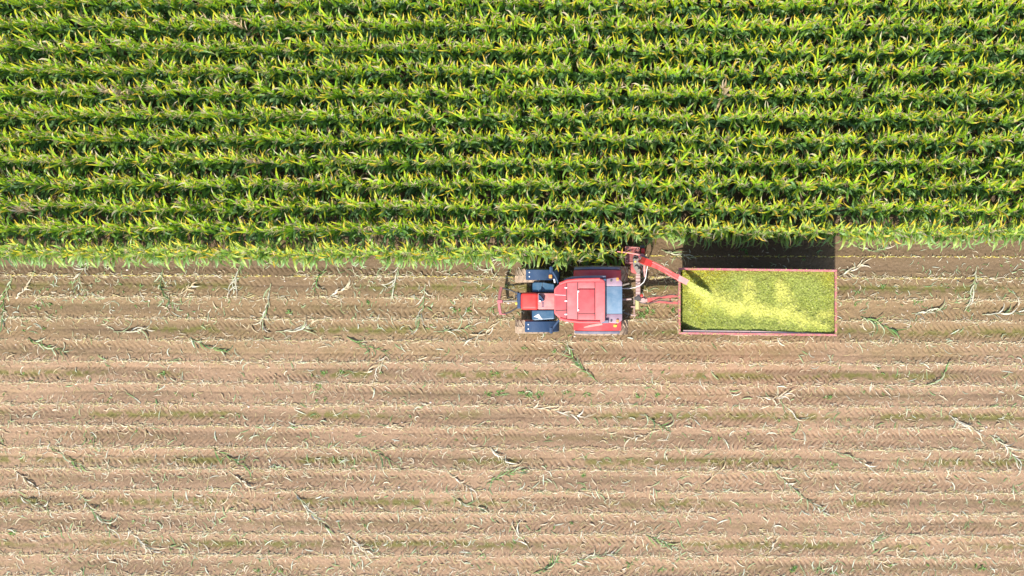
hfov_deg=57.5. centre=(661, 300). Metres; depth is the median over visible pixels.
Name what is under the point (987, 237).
maize plant
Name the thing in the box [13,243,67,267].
maize plant
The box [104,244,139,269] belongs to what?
maize plant
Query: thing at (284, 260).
maize plant
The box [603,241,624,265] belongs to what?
maize plant
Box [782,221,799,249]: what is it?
maize plant
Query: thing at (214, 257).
maize plant
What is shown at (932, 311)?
fallen stalk
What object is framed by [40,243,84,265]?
maize plant
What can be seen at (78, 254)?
maize plant
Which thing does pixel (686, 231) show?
maize plant
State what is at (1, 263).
maize plant
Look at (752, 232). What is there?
maize plant
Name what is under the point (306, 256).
maize plant
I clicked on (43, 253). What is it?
maize plant
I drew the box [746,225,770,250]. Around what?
maize plant
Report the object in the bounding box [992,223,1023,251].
maize plant
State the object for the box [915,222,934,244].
maize plant
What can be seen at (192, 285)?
fallen stalk
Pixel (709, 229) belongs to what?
maize plant
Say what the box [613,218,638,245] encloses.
maize plant
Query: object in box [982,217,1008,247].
maize plant
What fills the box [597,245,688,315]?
forage harvester
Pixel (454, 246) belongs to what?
maize plant
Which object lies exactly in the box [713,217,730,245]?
maize plant
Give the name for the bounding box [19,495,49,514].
fallen stalk
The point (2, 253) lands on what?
maize plant
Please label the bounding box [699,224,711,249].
maize plant
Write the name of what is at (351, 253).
maize plant
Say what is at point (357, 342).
fallen stalk
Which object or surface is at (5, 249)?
maize plant
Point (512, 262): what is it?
maize plant
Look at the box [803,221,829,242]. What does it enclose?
maize plant
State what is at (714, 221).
maize plant
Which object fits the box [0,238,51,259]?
maize plant
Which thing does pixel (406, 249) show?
maize plant
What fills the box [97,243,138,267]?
maize plant
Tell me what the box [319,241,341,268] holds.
maize plant
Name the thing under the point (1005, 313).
fallen stalk
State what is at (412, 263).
maize plant
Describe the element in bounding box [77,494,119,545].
fallen stalk
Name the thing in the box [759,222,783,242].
maize plant
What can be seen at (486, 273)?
fallen stalk
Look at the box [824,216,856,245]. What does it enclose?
maize plant
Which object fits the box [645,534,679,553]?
fallen stalk
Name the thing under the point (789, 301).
silage load
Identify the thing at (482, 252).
maize plant
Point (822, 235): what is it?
maize plant
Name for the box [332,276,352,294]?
fallen stalk
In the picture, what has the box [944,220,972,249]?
maize plant
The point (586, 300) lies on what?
tractor
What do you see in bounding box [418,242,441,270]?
maize plant
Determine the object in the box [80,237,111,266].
maize plant
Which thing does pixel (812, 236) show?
maize plant
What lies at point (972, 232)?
maize plant
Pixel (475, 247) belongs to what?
maize plant
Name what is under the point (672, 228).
maize plant
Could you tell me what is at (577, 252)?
maize plant
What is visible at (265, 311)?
fallen stalk
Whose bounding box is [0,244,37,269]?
maize plant
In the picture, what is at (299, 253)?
maize plant
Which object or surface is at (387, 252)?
maize plant
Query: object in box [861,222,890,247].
maize plant
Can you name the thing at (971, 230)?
maize plant
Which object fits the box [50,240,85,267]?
maize plant
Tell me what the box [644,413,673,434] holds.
fallen stalk
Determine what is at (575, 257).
maize plant
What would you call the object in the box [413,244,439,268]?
maize plant
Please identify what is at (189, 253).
maize plant
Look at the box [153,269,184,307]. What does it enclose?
fallen stalk
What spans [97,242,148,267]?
maize plant
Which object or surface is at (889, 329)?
fallen stalk
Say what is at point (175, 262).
maize plant
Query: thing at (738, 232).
maize plant
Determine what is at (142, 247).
maize plant
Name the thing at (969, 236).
maize plant
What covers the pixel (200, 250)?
maize plant
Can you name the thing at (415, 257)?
maize plant
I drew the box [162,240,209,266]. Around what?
maize plant
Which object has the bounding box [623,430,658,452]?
fallen stalk
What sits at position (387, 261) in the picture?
maize plant
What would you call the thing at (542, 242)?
maize plant
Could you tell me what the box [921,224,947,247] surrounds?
maize plant
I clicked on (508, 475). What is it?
fallen stalk
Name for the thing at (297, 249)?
maize plant
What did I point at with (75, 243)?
maize plant
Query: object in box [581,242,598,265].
maize plant
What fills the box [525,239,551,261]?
maize plant
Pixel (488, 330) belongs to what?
fallen stalk
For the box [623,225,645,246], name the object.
maize plant
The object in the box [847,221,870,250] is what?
maize plant
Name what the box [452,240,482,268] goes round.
maize plant
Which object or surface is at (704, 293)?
chaff stream
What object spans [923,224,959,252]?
maize plant
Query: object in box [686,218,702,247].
maize plant
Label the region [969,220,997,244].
maize plant
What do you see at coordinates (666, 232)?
maize plant
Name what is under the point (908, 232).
maize plant
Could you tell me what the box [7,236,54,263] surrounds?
maize plant
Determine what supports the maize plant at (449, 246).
on the ground
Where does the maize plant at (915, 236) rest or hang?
on the ground
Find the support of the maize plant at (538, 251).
on the ground
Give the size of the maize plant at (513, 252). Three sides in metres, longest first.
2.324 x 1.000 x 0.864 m
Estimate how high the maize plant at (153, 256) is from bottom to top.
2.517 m
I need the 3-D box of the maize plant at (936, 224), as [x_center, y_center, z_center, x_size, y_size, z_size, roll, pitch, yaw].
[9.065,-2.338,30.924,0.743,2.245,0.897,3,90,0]
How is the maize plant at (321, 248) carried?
on the ground
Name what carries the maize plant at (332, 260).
on the ground
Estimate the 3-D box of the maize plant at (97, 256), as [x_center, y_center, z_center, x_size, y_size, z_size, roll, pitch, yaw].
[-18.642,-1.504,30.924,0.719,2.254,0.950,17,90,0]
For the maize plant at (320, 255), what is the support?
on the ground
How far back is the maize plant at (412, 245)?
30.68 m
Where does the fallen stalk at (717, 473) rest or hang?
on the ground
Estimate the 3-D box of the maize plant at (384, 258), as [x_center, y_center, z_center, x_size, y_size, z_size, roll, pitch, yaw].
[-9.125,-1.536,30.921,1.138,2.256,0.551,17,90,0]
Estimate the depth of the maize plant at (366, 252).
30.55 m
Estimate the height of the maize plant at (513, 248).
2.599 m
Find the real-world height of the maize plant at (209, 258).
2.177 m
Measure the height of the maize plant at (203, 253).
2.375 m
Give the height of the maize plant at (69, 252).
2.516 m
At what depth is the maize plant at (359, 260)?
30.57 m
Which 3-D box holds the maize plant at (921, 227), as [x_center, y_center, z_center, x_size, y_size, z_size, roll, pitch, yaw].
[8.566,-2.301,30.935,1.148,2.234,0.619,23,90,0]
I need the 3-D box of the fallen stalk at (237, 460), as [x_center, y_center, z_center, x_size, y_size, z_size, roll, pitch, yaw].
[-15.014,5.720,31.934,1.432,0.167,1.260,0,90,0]
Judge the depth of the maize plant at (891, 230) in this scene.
30.48 m
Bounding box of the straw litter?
[0,246,1023,575]
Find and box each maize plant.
[0,238,45,266]
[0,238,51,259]
[0,239,32,265]
[0,241,16,269]
[0,244,27,269]
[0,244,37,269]
[4,250,50,268]
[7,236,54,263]
[8,249,40,264]
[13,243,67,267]
[14,240,53,267]
[25,241,75,267]
[34,242,66,268]
[39,236,82,266]
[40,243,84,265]
[48,235,89,265]
[48,239,100,269]
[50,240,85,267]
[51,242,91,267]
[62,241,96,267]
[68,242,110,267]
[71,236,109,266]
[75,240,107,268]
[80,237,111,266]
[81,241,122,264]
[85,243,114,271]
[93,238,140,262]
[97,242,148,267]
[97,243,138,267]
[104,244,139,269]
[115,240,160,263]
[122,238,152,261]
[124,242,171,263]
[130,237,182,266]
[136,237,167,268]
[139,237,174,267]
[143,241,192,265]
[146,240,170,269]
[155,242,194,271]
[157,237,192,268]
[160,242,181,266]
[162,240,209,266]
[170,236,224,265]
[171,248,202,268]
[179,240,208,269]
[183,234,228,265]
[186,236,222,267]
[189,243,231,266]
[195,243,225,267]
[200,246,239,262]
[206,245,243,268]
[210,240,245,264]
[214,240,243,268]
[218,237,250,267]
[228,239,247,267]
[231,239,272,265]
[232,240,263,265]
[235,241,282,268]
[239,241,266,269]
[243,250,282,267]
[246,239,293,265]
[255,241,291,261]
[261,239,294,267]
[267,243,308,267]
[270,243,291,268]
[273,245,300,264]
[277,244,297,271]
[283,238,307,267]
[286,242,310,269]
[291,242,321,270]
[293,240,317,270]
[300,240,319,269]
[304,241,333,271]
[308,250,345,266]
[314,237,340,264]
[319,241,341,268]
[320,239,345,266]
[322,237,359,267]
[324,244,358,266]
[327,242,360,266]
[337,239,369,266]
[338,243,373,269]
[342,239,364,267]
[358,243,383,267]
[365,239,393,263]
[374,241,397,270]
[374,241,399,266]
[374,246,408,263]
[386,240,407,268]
[389,240,404,268]
[393,238,424,270]
[398,239,413,268]
[398,241,430,266]
[408,238,428,260]
[409,244,434,269]
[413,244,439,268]
[414,248,446,261]
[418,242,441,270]
[423,245,447,271]
[427,241,457,263]
[438,242,453,271]
[444,240,466,262]
[444,252,474,266]
[448,238,478,265]
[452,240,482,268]
[452,244,478,269]
[459,239,479,267]
[461,241,489,266]
[475,242,500,267]
[475,243,500,269]
[475,244,498,270]
[486,248,504,261]
[487,240,511,269]
[493,248,520,264]
[502,243,526,267]
[504,239,522,268]
[505,240,525,265]
[508,244,534,268]
[510,242,535,260]
[514,239,537,267]
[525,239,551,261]
[530,246,544,268]
[534,242,552,258]
[539,237,563,266]
[539,241,557,268]
[541,243,570,269]
[550,248,575,271]
[552,240,569,271]
[560,241,577,265]
[562,247,585,265]
[564,249,592,261]
[566,241,587,265]
[575,237,593,265]
[579,241,597,263]
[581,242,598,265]
[592,251,615,265]
[593,243,615,265]
[595,236,609,265]
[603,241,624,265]
[605,223,626,243]
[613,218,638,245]
[615,242,626,265]
[617,218,640,245]
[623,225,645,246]
[626,217,642,246]
[636,214,654,242]
[641,216,657,245]
[642,223,671,244]
[647,214,664,243]
[648,227,677,238]
[652,226,676,248]
[662,217,680,243]
[666,218,681,245]
[671,217,687,243]
[677,214,690,244]
[677,221,692,245]
[679,218,702,243]
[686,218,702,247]
[686,224,715,243]
[698,218,720,244]
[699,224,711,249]
[703,216,723,248]
[706,214,725,242]
[711,219,736,246]
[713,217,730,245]
[719,218,741,245]
[720,219,741,248]
[732,218,743,246]
[738,222,761,243]
[741,218,752,246]
[746,216,763,246]
[746,216,764,245]
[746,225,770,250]
[754,217,776,247]
[757,217,774,241]
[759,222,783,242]
[769,221,793,244]
[779,220,794,248]
[780,218,798,240]
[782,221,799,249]
[788,224,801,247]
[789,217,811,245]
[790,225,813,246]
[792,216,814,245]
[797,218,823,247]
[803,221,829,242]
[803,223,827,244]
[815,220,837,246]
[819,218,843,246]
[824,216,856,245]
[829,223,857,250]
[838,227,860,246]
[842,215,864,245]
[842,223,868,247]
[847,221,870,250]
[860,221,882,246]
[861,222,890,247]
[863,223,881,249]
[874,218,904,245]
[875,219,899,250]
[878,221,903,249]
[890,215,923,246]
[890,224,909,245]
[892,220,914,250]
[896,220,925,249]
[899,221,927,246]
[905,214,929,248]
[912,219,947,249]
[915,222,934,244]
[917,218,943,244]
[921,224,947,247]
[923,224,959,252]
[927,224,959,248]
[935,220,967,247]
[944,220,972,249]
[950,219,971,248]
[953,222,978,250]
[955,217,985,240]
[955,222,982,249]
[962,218,988,248]
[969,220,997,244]
[972,217,1005,248]
[972,221,999,248]
[973,215,1006,241]
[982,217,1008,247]
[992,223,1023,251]
[993,218,1020,252]
[997,215,1022,244]
[999,218,1023,248]
[1005,222,1022,242]
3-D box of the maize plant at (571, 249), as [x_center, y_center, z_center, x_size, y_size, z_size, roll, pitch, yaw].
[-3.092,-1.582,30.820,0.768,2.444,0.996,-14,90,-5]
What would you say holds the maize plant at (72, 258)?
on the ground
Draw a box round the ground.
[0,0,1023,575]
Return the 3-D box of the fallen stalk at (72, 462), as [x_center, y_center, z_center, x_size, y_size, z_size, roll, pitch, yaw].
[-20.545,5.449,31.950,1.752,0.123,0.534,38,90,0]
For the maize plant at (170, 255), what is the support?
on the ground
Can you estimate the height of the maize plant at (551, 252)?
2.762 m
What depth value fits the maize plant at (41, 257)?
30.51 m
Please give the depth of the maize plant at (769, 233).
30.14 m
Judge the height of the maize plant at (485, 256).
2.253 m
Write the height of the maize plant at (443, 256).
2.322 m
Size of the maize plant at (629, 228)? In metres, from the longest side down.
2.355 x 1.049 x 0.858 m
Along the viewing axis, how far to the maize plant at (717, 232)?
30.43 m
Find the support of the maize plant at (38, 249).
on the ground
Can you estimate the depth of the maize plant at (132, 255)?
30.44 m
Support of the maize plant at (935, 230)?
on the ground
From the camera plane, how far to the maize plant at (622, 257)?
30.72 m
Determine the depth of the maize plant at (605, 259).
30.75 m
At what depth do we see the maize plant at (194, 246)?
30.34 m
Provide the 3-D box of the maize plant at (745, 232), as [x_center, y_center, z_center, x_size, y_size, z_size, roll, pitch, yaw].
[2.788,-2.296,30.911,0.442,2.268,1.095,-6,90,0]
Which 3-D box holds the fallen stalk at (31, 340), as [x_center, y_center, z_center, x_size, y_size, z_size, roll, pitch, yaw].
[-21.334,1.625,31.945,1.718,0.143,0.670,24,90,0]
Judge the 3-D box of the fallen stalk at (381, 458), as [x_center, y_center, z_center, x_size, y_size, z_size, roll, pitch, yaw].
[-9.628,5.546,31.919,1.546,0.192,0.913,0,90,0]
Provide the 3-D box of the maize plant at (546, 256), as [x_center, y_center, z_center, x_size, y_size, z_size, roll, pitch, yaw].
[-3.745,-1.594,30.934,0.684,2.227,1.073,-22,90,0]
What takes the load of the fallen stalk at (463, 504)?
on the ground
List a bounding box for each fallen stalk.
[0,277,13,331]
[15,277,32,298]
[15,471,39,495]
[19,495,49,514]
[28,337,71,364]
[49,447,91,471]
[65,263,94,297]
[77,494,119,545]
[113,319,154,346]
[125,528,164,558]
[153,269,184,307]
[179,281,199,295]
[189,338,232,359]
[212,447,250,476]
[227,262,245,298]
[228,471,259,496]
[253,284,272,332]
[276,322,317,335]
[295,493,337,537]
[312,266,326,293]
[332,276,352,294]
[342,532,373,563]
[347,337,390,361]
[363,356,385,375]
[364,447,402,470]
[381,267,398,301]
[406,284,434,333]
[433,312,487,340]
[447,471,476,494]
[451,496,489,514]
[460,321,498,344]
[472,259,497,284]
[487,467,532,483]
[490,447,522,473]
[512,520,539,565]
[525,397,595,422]
[533,551,564,573]
[556,341,597,381]
[571,542,626,567]
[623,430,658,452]
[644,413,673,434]
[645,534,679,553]
[661,249,696,263]
[704,459,726,483]
[757,389,796,405]
[769,533,781,552]
[773,470,830,516]
[780,401,805,444]
[833,451,879,475]
[839,258,872,276]
[853,244,895,258]
[861,314,909,339]
[869,531,888,550]
[911,300,946,325]
[926,361,951,384]
[949,415,986,443]
[964,267,977,311]
[982,294,1023,316]
[989,435,1023,475]
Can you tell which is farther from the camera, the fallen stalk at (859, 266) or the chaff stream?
the fallen stalk at (859, 266)
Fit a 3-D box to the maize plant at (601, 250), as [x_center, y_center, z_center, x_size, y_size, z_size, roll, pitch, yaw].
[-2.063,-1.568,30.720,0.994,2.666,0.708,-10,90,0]
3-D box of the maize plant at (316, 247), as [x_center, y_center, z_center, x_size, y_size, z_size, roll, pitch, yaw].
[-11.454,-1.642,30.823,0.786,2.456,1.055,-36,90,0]
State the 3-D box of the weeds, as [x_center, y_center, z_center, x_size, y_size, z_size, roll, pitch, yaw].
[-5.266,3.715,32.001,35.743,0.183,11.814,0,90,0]
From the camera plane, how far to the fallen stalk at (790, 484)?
31.94 m
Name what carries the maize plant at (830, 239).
on the ground
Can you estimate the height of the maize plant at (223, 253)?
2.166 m
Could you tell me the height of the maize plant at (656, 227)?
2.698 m
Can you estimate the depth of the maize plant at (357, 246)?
30.65 m
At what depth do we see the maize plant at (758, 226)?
30.70 m
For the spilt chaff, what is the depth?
29.19 m
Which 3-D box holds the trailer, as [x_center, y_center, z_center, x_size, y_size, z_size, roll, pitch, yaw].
[2.557,0.046,30.600,6.611,2.800,2.307,0,90,0]
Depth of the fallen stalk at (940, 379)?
31.94 m
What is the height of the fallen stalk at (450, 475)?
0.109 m
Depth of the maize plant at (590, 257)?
30.10 m
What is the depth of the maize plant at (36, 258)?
30.13 m
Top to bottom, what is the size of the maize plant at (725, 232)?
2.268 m
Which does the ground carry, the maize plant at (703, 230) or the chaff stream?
the maize plant at (703, 230)
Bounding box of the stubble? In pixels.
[0,254,1023,575]
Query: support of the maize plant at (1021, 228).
on the ground
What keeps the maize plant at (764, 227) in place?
on the ground
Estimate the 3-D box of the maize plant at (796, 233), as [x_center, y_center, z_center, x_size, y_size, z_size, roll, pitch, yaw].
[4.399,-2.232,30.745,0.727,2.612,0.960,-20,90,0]
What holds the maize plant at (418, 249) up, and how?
on the ground
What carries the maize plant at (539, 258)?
on the ground
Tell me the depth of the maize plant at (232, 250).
30.65 m
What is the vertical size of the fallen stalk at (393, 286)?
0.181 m
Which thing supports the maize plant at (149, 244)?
on the ground
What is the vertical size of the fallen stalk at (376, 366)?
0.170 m
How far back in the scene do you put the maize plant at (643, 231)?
30.35 m
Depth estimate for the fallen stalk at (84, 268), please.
31.93 m
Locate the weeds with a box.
[0,239,1020,575]
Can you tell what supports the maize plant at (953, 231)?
on the ground
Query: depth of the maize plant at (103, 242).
30.32 m
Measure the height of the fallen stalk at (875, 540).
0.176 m
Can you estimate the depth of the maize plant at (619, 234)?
30.29 m
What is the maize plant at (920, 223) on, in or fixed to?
on the ground
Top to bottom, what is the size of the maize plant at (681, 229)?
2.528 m
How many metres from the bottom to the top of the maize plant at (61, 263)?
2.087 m
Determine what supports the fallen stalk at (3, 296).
on the ground
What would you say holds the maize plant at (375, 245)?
on the ground
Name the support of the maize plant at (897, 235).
on the ground
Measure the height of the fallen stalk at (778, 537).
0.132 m
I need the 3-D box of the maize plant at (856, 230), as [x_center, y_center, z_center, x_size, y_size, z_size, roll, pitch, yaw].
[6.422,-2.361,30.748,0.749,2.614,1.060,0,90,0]
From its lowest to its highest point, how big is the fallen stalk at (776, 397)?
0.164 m
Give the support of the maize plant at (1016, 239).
on the ground
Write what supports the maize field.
on the ground
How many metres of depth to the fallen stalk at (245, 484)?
31.95 m
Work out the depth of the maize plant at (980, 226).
30.44 m
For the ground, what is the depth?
32.01 m
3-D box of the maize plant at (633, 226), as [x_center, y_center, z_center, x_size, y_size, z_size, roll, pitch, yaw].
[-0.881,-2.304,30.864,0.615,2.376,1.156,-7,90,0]
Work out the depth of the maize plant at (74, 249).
30.62 m
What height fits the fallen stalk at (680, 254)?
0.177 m
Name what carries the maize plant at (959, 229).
on the ground
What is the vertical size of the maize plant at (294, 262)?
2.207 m
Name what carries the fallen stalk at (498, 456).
on the ground
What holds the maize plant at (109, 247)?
on the ground
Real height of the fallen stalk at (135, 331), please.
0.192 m
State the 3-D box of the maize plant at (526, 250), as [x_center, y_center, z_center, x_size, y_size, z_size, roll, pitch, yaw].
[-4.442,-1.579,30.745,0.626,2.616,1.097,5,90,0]
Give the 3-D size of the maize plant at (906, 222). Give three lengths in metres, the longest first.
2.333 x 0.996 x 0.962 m
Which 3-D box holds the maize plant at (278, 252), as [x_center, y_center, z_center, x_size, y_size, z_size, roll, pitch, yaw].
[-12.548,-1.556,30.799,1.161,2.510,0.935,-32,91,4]
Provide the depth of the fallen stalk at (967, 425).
31.92 m
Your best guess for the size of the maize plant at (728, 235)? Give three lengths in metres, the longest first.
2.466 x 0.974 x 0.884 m
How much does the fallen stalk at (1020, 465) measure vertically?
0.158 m
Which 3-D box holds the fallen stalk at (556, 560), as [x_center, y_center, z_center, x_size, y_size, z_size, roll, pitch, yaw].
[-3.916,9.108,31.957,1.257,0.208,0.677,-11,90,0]
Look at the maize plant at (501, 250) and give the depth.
30.31 m
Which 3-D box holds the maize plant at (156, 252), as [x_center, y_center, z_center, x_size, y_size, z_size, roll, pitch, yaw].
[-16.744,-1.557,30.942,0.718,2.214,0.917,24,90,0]
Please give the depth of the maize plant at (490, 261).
30.78 m
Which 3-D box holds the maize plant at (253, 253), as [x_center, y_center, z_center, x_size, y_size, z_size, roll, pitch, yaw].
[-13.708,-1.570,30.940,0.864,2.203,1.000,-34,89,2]
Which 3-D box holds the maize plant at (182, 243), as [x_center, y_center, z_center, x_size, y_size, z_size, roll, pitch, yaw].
[-15.497,-1.689,30.784,0.884,2.534,0.974,-13,88,1]
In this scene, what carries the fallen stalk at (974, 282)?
on the ground
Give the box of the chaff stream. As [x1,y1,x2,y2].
[687,281,712,299]
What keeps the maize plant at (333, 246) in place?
on the ground
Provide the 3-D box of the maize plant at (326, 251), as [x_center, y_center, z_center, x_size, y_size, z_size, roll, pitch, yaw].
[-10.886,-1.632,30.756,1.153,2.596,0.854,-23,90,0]
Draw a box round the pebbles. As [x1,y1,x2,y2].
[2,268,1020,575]
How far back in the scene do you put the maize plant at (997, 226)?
30.26 m
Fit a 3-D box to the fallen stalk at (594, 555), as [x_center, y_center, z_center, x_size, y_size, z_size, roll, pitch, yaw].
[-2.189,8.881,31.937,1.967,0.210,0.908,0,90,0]
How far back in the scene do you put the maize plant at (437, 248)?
30.66 m
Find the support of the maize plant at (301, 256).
on the ground
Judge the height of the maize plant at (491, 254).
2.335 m
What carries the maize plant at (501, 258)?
on the ground
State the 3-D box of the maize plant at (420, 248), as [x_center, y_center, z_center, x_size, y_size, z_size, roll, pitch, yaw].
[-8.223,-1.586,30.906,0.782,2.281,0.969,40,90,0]
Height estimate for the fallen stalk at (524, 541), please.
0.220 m
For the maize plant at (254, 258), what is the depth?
30.38 m
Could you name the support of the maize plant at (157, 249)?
on the ground
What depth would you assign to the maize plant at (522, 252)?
30.22 m
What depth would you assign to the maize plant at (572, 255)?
30.33 m
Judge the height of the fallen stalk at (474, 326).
0.182 m
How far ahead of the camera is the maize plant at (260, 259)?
30.63 m
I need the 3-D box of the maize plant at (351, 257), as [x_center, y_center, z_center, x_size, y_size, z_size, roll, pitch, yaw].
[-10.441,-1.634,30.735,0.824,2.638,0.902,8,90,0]
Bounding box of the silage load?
[680,270,833,333]
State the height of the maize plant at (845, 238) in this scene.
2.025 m
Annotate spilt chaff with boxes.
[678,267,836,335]
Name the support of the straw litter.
on the ground
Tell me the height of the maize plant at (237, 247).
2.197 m
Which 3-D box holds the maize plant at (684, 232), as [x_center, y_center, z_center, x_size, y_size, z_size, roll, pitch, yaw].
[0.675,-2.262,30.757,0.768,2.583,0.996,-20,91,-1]
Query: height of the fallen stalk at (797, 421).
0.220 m
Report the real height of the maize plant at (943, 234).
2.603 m
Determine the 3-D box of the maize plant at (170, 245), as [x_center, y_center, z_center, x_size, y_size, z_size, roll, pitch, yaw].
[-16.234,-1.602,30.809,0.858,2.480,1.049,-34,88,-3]
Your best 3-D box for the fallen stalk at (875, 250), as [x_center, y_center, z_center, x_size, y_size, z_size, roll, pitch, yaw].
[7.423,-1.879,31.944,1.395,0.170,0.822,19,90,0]
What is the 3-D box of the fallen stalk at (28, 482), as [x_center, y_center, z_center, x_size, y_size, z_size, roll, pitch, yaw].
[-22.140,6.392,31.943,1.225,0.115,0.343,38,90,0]
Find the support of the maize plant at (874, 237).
on the ground
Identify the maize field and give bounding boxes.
[0,0,1023,268]
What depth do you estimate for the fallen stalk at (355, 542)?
31.92 m
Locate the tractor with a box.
[497,266,631,334]
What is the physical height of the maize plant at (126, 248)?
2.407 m
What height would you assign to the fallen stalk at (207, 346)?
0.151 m
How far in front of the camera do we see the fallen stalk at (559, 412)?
31.96 m
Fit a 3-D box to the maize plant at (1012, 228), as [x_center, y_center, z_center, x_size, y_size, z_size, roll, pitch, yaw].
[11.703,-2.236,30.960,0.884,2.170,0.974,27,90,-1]
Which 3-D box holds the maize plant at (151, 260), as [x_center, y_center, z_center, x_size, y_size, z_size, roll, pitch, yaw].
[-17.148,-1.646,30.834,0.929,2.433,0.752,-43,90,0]
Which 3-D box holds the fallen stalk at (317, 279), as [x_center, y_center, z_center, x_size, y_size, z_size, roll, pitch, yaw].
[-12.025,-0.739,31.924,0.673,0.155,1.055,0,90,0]
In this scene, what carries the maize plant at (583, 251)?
on the ground
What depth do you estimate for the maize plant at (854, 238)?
30.66 m
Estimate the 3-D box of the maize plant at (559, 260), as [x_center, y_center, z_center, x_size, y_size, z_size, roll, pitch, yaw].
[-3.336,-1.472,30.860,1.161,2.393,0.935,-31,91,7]
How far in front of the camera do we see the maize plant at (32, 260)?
30.42 m
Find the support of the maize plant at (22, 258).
on the ground
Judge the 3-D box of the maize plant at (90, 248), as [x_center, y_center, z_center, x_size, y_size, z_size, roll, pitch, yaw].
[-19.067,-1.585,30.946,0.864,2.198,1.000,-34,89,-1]
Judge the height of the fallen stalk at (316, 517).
0.146 m
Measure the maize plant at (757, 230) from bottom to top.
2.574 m
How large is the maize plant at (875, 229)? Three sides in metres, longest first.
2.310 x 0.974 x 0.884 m
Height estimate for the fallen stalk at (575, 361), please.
0.138 m
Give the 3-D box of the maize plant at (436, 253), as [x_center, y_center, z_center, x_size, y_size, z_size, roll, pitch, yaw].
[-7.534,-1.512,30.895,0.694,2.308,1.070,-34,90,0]
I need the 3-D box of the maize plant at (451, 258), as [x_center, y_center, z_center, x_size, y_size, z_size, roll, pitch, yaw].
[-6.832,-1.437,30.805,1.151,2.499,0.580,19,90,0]
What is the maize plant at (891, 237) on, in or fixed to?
on the ground
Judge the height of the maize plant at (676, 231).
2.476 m
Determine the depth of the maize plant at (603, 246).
30.68 m
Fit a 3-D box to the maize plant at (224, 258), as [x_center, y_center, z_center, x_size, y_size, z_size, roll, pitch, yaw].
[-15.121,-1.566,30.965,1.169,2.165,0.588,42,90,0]
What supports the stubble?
on the ground
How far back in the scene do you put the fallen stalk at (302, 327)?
31.96 m
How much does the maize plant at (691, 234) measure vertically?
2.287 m
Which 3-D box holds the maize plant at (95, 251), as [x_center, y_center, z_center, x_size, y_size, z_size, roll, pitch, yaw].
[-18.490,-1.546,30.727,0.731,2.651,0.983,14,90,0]
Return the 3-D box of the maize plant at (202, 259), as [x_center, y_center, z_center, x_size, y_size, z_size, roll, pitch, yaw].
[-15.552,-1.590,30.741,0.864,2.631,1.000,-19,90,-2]
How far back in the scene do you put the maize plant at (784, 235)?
30.60 m
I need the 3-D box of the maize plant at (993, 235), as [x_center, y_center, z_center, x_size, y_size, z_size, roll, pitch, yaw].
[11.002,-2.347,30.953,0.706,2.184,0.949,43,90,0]
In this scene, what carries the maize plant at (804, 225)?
on the ground
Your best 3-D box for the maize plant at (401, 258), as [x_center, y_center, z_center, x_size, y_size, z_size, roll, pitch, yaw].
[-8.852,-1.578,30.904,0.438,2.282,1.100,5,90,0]
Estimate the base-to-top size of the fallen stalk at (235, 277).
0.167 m
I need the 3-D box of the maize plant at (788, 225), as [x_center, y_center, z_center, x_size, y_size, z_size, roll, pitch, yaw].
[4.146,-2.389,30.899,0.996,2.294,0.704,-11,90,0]
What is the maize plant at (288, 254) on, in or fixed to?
on the ground
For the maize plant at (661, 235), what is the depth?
30.62 m
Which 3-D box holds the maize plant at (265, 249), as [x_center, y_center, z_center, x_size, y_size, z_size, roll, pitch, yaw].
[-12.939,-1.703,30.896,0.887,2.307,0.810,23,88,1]
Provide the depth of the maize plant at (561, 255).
30.79 m
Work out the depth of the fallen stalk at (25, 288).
31.96 m
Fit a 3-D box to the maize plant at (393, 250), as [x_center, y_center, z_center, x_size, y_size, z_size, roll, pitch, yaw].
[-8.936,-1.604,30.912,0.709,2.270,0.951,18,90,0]
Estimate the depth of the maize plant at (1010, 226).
30.98 m
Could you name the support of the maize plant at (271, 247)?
on the ground
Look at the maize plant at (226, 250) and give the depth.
30.00 m
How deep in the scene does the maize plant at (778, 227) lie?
30.72 m
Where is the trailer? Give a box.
[639,268,836,335]
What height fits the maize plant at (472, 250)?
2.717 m
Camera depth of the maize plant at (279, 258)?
30.55 m
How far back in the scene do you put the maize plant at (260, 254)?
30.56 m
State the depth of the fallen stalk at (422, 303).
31.94 m
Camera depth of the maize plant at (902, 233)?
30.34 m
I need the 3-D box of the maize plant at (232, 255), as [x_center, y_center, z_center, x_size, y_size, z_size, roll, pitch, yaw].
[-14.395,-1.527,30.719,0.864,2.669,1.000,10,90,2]
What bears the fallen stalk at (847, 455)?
on the ground
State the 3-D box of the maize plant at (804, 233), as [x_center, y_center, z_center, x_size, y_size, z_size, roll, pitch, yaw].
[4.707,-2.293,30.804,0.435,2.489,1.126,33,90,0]
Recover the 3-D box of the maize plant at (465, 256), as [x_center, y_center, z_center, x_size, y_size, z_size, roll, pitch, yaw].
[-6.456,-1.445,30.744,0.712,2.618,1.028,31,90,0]
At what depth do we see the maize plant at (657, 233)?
30.34 m
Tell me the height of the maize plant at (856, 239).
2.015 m
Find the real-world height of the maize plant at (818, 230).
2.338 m
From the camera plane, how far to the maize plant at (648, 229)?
30.19 m
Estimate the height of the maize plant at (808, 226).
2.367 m
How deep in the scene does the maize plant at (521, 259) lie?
30.27 m
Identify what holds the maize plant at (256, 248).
on the ground
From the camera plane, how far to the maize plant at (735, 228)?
30.64 m
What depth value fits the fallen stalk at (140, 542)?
31.93 m

